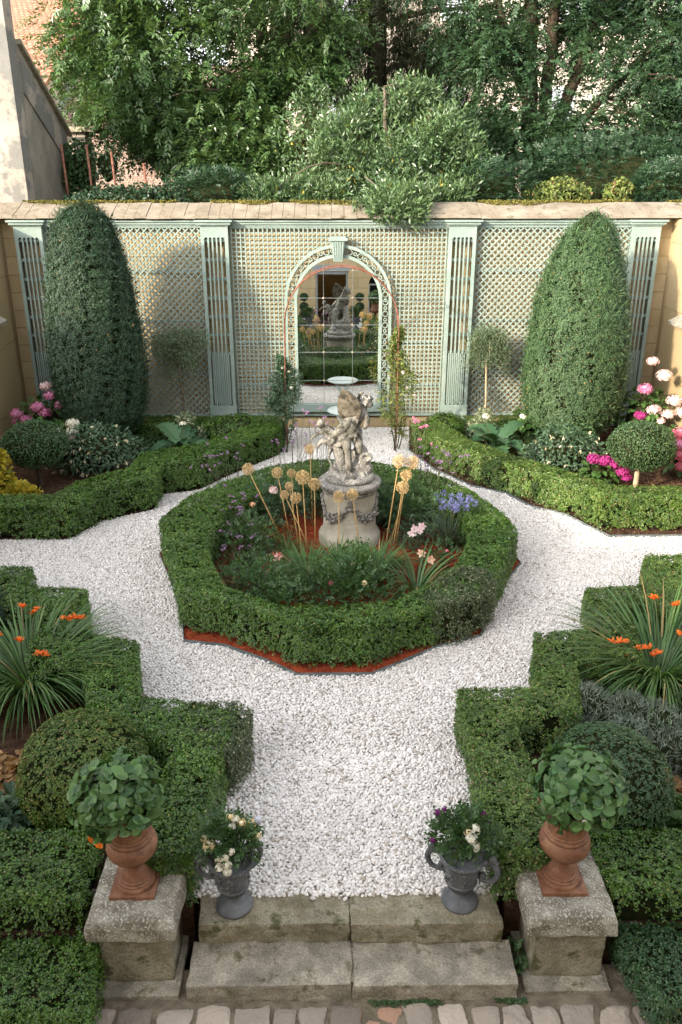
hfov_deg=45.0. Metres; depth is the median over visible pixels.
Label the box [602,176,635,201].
wall shrub
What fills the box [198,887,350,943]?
stone step
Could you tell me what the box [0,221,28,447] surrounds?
garden side wall
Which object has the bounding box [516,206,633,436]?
clipped yew
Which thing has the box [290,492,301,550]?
dried allium
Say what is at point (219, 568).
perennial
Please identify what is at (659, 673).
montbretia
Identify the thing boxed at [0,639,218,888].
bed soil
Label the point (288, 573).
perennial
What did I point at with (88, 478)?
bark chips
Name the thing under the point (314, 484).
dried allium
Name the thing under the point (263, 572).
daylily
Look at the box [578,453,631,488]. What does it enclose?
hydrangea
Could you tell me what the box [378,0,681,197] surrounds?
robinia tree
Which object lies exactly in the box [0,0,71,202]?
buttressed wall
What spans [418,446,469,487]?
verbena
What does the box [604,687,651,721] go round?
santolina
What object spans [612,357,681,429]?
hydrangea
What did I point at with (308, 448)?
dried allium
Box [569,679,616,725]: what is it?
santolina
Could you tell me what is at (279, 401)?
climbing rose
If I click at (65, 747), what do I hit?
topiary dome
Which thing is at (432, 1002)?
weeds
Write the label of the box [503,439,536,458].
ground cover
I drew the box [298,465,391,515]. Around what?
rose bush
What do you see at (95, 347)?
clipped yew
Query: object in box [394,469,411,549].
dried allium
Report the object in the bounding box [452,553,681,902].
box hedge
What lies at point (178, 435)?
acanthus
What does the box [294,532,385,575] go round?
daylily
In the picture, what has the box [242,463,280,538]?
dried allium
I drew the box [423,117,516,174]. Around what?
wall shrub
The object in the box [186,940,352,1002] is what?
stone step
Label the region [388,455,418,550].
dried allium
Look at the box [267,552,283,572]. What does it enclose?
lily
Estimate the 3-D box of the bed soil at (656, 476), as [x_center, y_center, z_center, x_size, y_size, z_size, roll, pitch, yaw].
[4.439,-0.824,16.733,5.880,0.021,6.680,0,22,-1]
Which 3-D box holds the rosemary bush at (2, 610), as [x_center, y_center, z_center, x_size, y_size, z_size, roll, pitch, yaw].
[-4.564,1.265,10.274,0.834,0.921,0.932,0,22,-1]
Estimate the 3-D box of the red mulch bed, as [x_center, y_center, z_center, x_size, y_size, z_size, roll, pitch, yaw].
[-0.047,0.740,12.832,5.610,0.045,6.480,0,22,-1]
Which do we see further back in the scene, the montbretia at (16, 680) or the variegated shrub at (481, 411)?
the variegated shrub at (481, 411)
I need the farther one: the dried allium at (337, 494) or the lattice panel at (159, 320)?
the lattice panel at (159, 320)
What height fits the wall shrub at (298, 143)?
3.148 m
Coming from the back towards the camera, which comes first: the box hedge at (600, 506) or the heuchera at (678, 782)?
the box hedge at (600, 506)
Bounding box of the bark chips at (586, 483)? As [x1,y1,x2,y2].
[410,426,681,534]
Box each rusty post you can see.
[60,144,68,194]
[85,144,92,189]
[110,151,115,185]
[142,163,147,192]
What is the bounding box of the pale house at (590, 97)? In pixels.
[227,0,676,199]
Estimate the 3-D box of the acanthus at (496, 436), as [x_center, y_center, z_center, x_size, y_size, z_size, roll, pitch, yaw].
[3.287,-1.585,17.289,1.339,0.988,1.520,0,22,-1]
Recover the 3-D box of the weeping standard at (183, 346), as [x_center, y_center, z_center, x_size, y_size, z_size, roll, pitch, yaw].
[-3.595,-2.933,18.433,1.550,2.671,1.562,-14,26,-31]
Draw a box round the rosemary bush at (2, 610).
[0,589,11,635]
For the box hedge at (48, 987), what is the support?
on the terrace
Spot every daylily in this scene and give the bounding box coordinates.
[218,547,297,594]
[228,538,284,564]
[261,525,313,555]
[263,538,341,591]
[271,540,310,562]
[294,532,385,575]
[341,533,426,580]
[364,539,462,599]
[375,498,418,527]
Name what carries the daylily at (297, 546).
on the red mulch bed
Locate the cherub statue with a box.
[310,389,374,485]
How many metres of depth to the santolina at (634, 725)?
8.30 m
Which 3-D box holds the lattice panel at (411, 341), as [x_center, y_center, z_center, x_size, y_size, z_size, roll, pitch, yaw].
[-0.051,-4.266,18.834,4.810,4.240,0.060,0,22,-1]
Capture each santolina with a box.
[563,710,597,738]
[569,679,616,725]
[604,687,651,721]
[607,711,654,751]
[636,696,681,739]
[647,725,681,781]
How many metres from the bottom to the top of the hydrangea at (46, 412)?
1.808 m
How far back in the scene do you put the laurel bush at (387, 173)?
19.08 m
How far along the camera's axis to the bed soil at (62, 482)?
16.31 m
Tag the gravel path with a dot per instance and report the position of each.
(346, 709)
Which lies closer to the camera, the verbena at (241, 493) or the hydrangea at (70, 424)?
the verbena at (241, 493)
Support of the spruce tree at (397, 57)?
on the upper ground
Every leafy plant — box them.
[0,780,39,843]
[654,790,681,842]
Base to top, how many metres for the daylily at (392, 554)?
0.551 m
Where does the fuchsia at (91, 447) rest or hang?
on the bed soil at (62, 482)
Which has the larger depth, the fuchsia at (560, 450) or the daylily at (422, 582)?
the fuchsia at (560, 450)
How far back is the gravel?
9.58 m
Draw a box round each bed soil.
[0,432,282,539]
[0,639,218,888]
[409,426,681,534]
[467,676,681,843]
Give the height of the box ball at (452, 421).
0.786 m
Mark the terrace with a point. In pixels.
(618, 995)
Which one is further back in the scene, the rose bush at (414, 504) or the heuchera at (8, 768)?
the rose bush at (414, 504)
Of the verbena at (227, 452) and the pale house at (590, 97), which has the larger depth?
the pale house at (590, 97)
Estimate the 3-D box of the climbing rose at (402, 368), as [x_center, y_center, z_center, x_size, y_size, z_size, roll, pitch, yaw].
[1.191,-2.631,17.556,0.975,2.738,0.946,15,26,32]
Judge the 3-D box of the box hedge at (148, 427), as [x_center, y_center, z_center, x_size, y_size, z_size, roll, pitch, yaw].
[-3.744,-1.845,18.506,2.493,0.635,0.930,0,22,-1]
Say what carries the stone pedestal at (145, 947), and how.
on the terrace
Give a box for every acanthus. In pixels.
[150,421,212,452]
[466,413,525,456]
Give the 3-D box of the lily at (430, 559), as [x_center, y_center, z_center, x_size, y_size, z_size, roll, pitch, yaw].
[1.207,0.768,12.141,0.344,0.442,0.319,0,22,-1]
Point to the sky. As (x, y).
(150, 0)
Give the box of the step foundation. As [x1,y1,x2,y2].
[348,897,353,986]
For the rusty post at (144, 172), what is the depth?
19.35 m
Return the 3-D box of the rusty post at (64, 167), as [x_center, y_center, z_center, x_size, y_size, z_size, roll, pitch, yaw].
[-6.473,-7.718,19.436,0.096,1.751,0.056,0,22,-1]
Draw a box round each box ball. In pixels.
[0,419,69,488]
[209,412,258,439]
[424,412,465,436]
[605,420,676,493]
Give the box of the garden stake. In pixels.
[247,816,261,859]
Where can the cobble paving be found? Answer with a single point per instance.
(415, 1013)
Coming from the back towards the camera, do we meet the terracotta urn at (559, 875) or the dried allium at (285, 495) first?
the dried allium at (285, 495)
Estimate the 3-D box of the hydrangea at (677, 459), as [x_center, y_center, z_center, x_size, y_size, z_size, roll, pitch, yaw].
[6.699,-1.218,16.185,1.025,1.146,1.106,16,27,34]
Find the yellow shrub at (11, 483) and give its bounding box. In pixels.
[0,448,42,500]
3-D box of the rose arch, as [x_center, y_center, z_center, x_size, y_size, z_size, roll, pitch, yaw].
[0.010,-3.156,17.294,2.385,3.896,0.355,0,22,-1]
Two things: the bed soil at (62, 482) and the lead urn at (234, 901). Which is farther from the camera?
the bed soil at (62, 482)
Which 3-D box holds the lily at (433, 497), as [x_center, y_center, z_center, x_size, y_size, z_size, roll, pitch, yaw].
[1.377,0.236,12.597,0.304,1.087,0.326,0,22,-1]
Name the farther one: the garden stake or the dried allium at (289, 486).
the dried allium at (289, 486)
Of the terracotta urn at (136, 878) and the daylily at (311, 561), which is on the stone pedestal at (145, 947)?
the terracotta urn at (136, 878)
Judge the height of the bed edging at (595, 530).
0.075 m
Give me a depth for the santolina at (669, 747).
8.03 m
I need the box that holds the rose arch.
[283,265,399,450]
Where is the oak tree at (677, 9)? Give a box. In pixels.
[605,0,681,157]
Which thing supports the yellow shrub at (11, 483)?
on the bed soil at (62, 482)
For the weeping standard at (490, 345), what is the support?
on the bed soil at (656, 476)
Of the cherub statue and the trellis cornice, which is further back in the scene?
the trellis cornice
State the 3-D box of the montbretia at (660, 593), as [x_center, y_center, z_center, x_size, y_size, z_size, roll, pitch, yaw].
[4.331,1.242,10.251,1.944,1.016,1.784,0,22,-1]
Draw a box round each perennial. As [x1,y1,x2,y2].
[213,545,256,580]
[222,576,245,600]
[239,514,297,552]
[264,570,304,601]
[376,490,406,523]
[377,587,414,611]
[383,511,436,550]
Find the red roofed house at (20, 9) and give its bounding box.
[10,0,83,104]
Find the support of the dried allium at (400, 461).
on the red mulch bed
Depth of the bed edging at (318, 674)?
10.18 m
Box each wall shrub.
[61,138,101,197]
[63,181,193,202]
[89,140,125,187]
[151,162,258,202]
[267,74,347,181]
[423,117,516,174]
[447,152,542,202]
[496,124,681,202]
[520,175,593,202]
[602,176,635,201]
[625,154,681,201]
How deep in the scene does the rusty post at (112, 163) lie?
19.29 m
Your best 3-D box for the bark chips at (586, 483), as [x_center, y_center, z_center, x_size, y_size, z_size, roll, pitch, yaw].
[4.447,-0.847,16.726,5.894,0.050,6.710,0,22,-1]
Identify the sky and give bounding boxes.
[122,0,227,64]
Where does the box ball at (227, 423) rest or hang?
on the bed soil at (62, 482)
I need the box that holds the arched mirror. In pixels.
[284,236,391,411]
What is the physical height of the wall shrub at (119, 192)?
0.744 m
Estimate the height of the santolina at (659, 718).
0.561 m
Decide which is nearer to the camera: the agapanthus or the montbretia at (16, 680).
the montbretia at (16, 680)
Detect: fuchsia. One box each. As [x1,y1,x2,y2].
[43,419,143,477]
[518,419,607,477]
[557,420,599,454]
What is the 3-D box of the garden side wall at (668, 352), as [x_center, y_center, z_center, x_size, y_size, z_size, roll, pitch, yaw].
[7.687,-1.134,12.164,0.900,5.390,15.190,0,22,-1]
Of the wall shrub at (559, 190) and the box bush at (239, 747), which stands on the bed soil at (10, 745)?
the box bush at (239, 747)
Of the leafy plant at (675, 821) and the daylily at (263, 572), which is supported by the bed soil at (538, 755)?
the leafy plant at (675, 821)
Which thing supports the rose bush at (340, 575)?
on the red mulch bed
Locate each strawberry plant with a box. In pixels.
[66,746,165,848]
[527,741,628,834]
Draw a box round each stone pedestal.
[84,856,189,1000]
[510,850,617,994]
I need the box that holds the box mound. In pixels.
[121,434,160,457]
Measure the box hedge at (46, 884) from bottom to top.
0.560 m
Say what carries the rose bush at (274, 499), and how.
on the red mulch bed
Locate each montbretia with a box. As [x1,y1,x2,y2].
[0,582,148,742]
[545,568,681,727]
[614,549,681,632]
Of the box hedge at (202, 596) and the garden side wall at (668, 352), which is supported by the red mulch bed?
the box hedge at (202, 596)
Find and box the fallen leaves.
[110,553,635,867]
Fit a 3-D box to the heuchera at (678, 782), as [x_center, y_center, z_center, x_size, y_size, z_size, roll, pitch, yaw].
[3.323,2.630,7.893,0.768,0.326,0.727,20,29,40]
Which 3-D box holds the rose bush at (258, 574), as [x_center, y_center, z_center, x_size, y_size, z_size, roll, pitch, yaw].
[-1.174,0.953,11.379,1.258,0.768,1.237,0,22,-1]
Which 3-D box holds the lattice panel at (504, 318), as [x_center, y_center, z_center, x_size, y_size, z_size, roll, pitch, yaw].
[4.683,-4.310,18.904,3.441,4.270,0.090,0,22,-1]
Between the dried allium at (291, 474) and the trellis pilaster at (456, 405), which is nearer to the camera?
the dried allium at (291, 474)
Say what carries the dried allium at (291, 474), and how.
on the red mulch bed
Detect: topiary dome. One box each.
[15,707,150,839]
[541,721,675,842]
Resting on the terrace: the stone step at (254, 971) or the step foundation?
the step foundation
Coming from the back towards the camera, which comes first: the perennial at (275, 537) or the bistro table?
the bistro table
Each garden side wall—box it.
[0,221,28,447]
[648,219,681,439]
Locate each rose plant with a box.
[185,805,274,875]
[420,796,503,867]
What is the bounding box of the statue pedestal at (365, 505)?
[318,474,380,548]
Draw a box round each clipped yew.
[40,194,151,440]
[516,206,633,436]
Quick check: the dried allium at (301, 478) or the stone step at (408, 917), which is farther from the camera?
the dried allium at (301, 478)
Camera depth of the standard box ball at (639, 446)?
14.76 m
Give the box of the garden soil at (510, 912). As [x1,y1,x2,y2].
[0,895,681,969]
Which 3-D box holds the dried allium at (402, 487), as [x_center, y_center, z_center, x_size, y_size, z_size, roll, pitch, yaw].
[0.950,0.078,12.803,0.223,1.206,0.221,-18,28,-37]
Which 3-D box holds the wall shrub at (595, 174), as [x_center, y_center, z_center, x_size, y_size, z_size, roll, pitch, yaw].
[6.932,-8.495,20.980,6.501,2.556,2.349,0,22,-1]
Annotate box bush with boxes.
[174,699,255,796]
[421,565,496,646]
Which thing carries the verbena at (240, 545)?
on the red mulch bed
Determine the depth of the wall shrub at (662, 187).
19.06 m
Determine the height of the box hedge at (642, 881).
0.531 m
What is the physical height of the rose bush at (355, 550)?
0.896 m
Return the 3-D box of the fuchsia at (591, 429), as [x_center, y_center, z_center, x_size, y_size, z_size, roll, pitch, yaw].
[4.875,-1.498,17.180,1.008,0.944,0.848,0,22,-1]
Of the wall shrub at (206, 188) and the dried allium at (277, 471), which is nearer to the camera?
the dried allium at (277, 471)
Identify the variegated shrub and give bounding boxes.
[165,410,208,447]
[463,404,499,445]
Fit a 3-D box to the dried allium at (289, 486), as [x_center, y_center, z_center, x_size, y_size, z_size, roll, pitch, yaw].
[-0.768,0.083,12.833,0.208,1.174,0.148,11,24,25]
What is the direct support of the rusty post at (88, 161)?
on the upper ground
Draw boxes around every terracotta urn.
[105,790,160,900]
[535,787,599,896]
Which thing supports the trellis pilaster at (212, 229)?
attached to the garden wall at (670, 210)
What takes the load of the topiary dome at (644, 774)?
on the bed soil at (538, 755)
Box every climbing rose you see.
[259,351,304,452]
[374,325,421,450]
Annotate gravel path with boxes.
[0,427,680,890]
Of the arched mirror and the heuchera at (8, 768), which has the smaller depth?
the heuchera at (8, 768)
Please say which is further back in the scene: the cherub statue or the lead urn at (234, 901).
the cherub statue
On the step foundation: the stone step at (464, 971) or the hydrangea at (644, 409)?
the stone step at (464, 971)
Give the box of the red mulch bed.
[160,504,519,672]
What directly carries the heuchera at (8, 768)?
on the bed soil at (10, 745)
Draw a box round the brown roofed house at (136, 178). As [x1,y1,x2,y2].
[59,65,286,201]
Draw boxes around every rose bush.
[213,505,277,568]
[216,549,298,610]
[236,474,313,532]
[243,574,323,617]
[294,550,408,617]
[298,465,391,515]
[312,537,386,595]
[377,474,446,533]
[426,535,463,575]
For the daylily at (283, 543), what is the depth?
13.12 m
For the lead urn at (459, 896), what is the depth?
6.59 m
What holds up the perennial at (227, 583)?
on the red mulch bed
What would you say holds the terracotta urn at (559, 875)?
on the stone pedestal at (563, 942)
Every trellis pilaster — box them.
[5,220,66,423]
[193,220,237,419]
[439,220,483,420]
[609,219,669,425]
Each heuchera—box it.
[0,749,26,795]
[664,769,681,793]
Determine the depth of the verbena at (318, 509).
14.00 m
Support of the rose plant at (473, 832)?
in the lead urn at (459, 896)
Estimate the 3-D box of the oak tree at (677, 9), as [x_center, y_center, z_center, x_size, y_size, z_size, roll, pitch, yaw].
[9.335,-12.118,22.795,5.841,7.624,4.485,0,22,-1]
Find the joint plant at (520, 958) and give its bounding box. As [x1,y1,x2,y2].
[508,936,528,974]
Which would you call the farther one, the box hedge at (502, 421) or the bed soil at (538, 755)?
the box hedge at (502, 421)
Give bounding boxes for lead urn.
[194,839,262,919]
[425,839,500,914]
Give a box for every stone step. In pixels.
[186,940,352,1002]
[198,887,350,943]
[349,885,503,943]
[352,939,518,1001]
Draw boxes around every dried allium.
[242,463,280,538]
[271,467,290,537]
[280,490,309,549]
[285,481,299,549]
[287,469,295,530]
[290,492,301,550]
[295,470,309,559]
[304,444,314,525]
[308,477,320,549]
[333,491,344,543]
[346,488,358,538]
[385,454,405,546]
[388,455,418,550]
[392,481,408,550]
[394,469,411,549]
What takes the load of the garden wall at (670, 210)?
on the garden soil at (510, 912)
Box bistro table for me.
[327,406,354,446]
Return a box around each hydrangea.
[9,382,66,430]
[48,418,94,462]
[509,406,548,442]
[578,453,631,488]
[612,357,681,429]
[663,424,681,477]
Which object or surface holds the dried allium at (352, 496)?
on the red mulch bed
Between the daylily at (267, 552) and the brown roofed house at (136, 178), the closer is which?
the daylily at (267, 552)
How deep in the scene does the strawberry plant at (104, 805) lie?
5.96 m
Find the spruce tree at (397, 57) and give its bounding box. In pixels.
[267,0,500,142]
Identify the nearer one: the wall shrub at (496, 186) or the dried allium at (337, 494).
the dried allium at (337, 494)
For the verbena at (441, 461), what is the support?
on the red mulch bed
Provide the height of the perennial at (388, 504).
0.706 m
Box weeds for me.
[189,995,527,1009]
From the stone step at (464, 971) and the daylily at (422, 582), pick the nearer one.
the stone step at (464, 971)
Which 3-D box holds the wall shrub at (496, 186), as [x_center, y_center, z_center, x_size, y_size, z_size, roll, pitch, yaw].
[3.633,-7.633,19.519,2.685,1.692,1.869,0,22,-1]
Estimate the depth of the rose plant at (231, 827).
6.41 m
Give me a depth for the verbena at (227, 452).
15.08 m
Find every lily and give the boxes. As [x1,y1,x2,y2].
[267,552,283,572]
[407,523,425,553]
[414,549,434,572]
[423,493,438,555]
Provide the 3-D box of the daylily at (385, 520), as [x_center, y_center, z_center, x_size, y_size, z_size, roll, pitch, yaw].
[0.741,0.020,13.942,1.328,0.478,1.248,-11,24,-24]
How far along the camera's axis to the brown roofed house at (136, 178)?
26.95 m
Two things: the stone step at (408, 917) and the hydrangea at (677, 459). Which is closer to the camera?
the stone step at (408, 917)
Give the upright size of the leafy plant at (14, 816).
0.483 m
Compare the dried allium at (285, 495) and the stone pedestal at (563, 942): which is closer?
the stone pedestal at (563, 942)
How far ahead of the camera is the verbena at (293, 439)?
14.61 m
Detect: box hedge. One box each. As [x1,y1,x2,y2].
[0,414,285,540]
[0,564,240,906]
[0,826,106,942]
[0,931,106,1023]
[117,414,226,440]
[158,458,518,668]
[410,418,681,531]
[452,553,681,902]
[459,413,550,440]
[588,826,681,934]
[606,920,681,1023]
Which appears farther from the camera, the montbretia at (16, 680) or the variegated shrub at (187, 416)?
the variegated shrub at (187, 416)
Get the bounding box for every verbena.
[189,436,244,486]
[215,484,258,543]
[219,523,268,568]
[270,423,306,473]
[299,406,333,518]
[406,416,432,480]
[415,452,462,524]
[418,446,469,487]
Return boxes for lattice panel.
[44,228,209,416]
[229,228,447,415]
[467,227,631,414]
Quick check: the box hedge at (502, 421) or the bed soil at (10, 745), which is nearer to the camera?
the bed soil at (10, 745)
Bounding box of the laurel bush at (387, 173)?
[230,68,502,234]
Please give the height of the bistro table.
0.832 m
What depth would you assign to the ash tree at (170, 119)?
20.79 m
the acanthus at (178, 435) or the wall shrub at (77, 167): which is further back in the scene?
the wall shrub at (77, 167)
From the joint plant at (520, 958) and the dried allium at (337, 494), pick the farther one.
the dried allium at (337, 494)
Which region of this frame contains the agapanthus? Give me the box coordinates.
[404,489,477,550]
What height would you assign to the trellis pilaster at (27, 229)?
4.635 m
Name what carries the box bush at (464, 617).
on the red mulch bed
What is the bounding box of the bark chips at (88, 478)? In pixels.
[9,446,276,538]
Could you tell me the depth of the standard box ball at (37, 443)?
15.16 m
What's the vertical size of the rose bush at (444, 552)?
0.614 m
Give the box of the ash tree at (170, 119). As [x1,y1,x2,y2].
[13,0,389,196]
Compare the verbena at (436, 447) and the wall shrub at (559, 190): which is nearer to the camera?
the verbena at (436, 447)
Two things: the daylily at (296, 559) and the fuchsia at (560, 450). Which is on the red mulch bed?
the daylily at (296, 559)
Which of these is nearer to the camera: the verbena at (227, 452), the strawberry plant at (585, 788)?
the strawberry plant at (585, 788)
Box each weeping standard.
[147,321,219,412]
[455,317,515,418]
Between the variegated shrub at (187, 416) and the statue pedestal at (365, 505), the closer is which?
the statue pedestal at (365, 505)
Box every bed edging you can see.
[159,550,520,676]
[409,449,681,537]
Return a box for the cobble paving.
[94,1003,649,1023]
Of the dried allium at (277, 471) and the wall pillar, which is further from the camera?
the wall pillar
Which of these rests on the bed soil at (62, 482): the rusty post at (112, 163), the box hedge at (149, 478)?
the box hedge at (149, 478)
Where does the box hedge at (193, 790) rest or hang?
on the bed soil at (10, 745)
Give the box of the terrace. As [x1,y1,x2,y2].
[92,964,640,1023]
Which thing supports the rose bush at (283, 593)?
on the red mulch bed
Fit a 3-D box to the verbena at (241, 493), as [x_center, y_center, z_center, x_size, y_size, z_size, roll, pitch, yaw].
[-1.689,0.135,13.026,0.793,0.966,0.853,0,22,-1]
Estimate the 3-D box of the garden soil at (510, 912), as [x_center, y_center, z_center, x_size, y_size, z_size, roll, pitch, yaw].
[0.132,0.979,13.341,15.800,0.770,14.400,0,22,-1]
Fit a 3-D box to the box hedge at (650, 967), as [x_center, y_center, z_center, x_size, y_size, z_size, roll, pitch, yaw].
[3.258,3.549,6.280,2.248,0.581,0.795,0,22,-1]
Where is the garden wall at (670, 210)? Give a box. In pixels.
[0,199,681,427]
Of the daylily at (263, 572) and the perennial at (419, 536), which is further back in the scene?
the perennial at (419, 536)
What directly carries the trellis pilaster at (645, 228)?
attached to the garden wall at (670, 210)
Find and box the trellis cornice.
[42,219,632,227]
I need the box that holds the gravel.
[0,427,681,901]
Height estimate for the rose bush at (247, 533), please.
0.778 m
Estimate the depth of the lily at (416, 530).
12.76 m
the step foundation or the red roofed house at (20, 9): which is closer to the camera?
the step foundation
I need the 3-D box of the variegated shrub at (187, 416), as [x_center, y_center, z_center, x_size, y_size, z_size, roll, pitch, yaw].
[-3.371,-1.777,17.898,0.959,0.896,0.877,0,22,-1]
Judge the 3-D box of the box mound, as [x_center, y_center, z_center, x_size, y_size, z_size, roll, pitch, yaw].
[-4.291,-1.438,17.687,1.027,0.465,0.858,0,22,-1]

